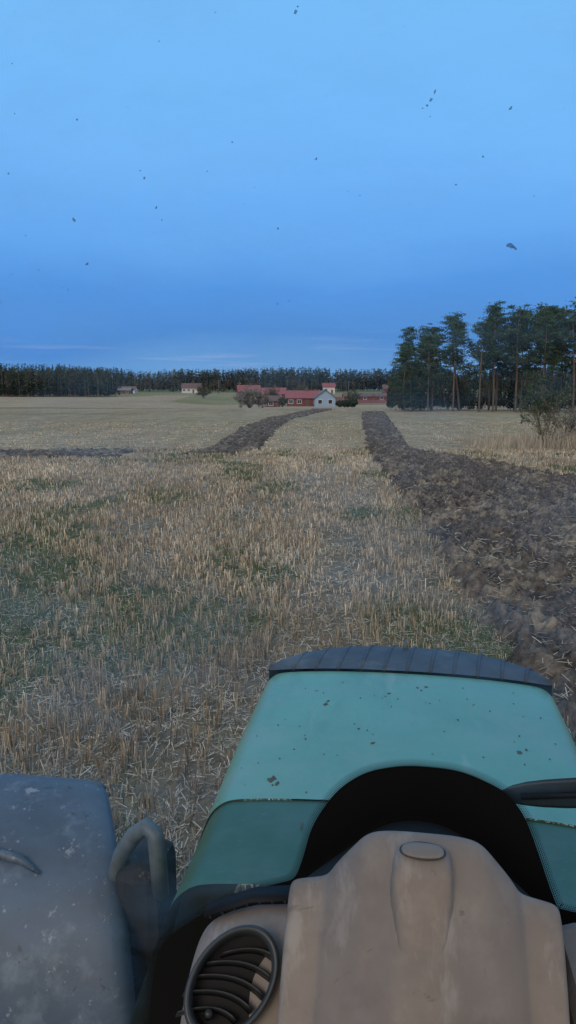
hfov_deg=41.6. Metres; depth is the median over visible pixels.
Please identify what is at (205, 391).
garden tree
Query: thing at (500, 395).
spruce thicket
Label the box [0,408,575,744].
ploughed soil
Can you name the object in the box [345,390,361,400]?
garden tree
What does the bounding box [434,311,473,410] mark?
pine tree
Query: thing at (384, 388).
red barn
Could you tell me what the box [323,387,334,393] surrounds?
walls
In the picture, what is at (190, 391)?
walls
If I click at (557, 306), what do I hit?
pine tree
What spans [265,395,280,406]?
red cabin
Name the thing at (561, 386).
pine tree
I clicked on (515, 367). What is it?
pine tree
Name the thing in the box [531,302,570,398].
pine tree
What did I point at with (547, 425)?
bare bush
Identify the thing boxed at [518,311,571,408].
pine tree
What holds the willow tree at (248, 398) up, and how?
on the ground at (174, 408)
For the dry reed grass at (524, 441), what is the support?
on the ground at (174, 408)
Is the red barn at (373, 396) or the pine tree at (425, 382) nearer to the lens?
the pine tree at (425, 382)
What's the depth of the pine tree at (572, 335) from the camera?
101.17 m
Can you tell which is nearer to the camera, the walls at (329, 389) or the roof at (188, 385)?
the walls at (329, 389)
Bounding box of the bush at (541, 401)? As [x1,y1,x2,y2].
[513,368,574,434]
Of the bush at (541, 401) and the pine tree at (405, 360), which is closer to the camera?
the bush at (541, 401)
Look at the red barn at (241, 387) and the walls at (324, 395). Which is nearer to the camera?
the walls at (324, 395)
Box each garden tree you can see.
[195,385,211,397]
[263,387,279,394]
[277,395,287,406]
[293,384,305,389]
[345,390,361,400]
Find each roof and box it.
[181,383,201,387]
[322,383,335,386]
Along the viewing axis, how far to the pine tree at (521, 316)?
100.76 m
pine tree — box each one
[386,343,417,410]
[387,345,420,411]
[389,326,424,410]
[409,333,445,411]
[409,334,441,409]
[411,322,452,410]
[416,325,447,409]
[429,318,477,411]
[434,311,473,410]
[454,316,501,411]
[462,317,513,409]
[464,313,526,410]
[469,300,519,411]
[487,304,550,411]
[497,319,541,410]
[498,303,548,410]
[503,311,547,392]
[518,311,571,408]
[527,306,571,395]
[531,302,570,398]
[533,305,568,405]
[545,308,575,412]
[547,305,573,409]
[557,296,575,387]
[565,350,575,371]
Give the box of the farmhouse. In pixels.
[285,388,320,405]
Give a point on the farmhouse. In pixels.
(300, 397)
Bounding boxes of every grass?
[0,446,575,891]
[460,426,575,450]
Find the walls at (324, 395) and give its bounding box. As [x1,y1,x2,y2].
[314,390,334,406]
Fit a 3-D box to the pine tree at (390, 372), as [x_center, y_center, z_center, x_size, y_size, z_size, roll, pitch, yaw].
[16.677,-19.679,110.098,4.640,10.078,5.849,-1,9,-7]
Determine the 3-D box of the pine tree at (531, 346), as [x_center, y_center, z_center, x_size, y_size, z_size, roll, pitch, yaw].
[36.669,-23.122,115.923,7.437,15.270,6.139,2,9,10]
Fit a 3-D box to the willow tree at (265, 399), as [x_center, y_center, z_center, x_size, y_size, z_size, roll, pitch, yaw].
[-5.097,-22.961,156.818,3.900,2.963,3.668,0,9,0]
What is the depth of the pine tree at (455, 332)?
101.47 m
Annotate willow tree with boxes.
[233,384,266,407]
[256,395,271,407]
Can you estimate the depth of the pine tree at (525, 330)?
105.48 m
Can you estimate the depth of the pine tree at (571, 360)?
103.84 m
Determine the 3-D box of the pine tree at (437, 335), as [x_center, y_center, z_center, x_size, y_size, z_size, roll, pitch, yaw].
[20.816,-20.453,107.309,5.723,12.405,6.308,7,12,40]
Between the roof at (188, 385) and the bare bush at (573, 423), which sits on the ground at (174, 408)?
the bare bush at (573, 423)
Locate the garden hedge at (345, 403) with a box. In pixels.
[340,399,349,406]
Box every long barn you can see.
[114,388,133,393]
[119,386,137,392]
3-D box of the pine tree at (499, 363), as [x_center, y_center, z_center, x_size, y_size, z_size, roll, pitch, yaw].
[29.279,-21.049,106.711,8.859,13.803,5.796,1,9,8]
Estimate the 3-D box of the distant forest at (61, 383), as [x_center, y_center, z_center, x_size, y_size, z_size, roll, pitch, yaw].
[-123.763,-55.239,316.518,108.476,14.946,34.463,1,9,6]
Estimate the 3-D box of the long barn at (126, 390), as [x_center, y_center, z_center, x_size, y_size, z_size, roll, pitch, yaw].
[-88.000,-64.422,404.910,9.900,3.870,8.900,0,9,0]
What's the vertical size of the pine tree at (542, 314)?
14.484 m
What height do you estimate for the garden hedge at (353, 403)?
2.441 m
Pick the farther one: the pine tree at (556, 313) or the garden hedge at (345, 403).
the garden hedge at (345, 403)
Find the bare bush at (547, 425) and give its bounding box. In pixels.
[524,401,575,447]
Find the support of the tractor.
on the ground at (174, 408)
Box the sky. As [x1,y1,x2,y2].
[0,0,575,389]
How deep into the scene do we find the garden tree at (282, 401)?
197.15 m
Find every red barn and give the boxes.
[235,383,260,397]
[259,386,286,396]
[342,393,389,399]
[381,385,392,392]
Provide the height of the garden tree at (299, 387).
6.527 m
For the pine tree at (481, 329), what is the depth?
101.04 m
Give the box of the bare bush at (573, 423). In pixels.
[535,394,575,443]
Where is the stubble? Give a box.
[0,420,575,892]
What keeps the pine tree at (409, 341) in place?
on the ground at (174, 408)
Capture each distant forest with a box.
[0,363,120,396]
[5,365,575,389]
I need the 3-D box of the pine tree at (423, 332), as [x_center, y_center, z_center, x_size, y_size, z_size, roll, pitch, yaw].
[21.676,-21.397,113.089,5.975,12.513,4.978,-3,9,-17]
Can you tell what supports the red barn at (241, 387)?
on the ground at (174, 408)
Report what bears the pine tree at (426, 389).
on the ground at (174, 408)
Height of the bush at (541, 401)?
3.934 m
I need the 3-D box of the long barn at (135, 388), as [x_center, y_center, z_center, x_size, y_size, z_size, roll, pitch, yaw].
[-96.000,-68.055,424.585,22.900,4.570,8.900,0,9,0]
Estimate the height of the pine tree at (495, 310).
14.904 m
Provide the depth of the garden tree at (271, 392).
228.15 m
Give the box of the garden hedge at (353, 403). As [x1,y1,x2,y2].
[346,397,357,406]
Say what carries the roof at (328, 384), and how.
on the walls at (329, 389)
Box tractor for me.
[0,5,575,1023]
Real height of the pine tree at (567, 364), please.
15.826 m
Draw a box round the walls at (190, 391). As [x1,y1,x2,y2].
[182,388,197,392]
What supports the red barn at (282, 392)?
on the ground at (174, 408)
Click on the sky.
(346, 85)
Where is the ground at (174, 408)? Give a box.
[0,390,575,892]
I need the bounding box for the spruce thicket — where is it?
[386,372,575,407]
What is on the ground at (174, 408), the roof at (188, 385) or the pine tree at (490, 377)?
the pine tree at (490, 377)

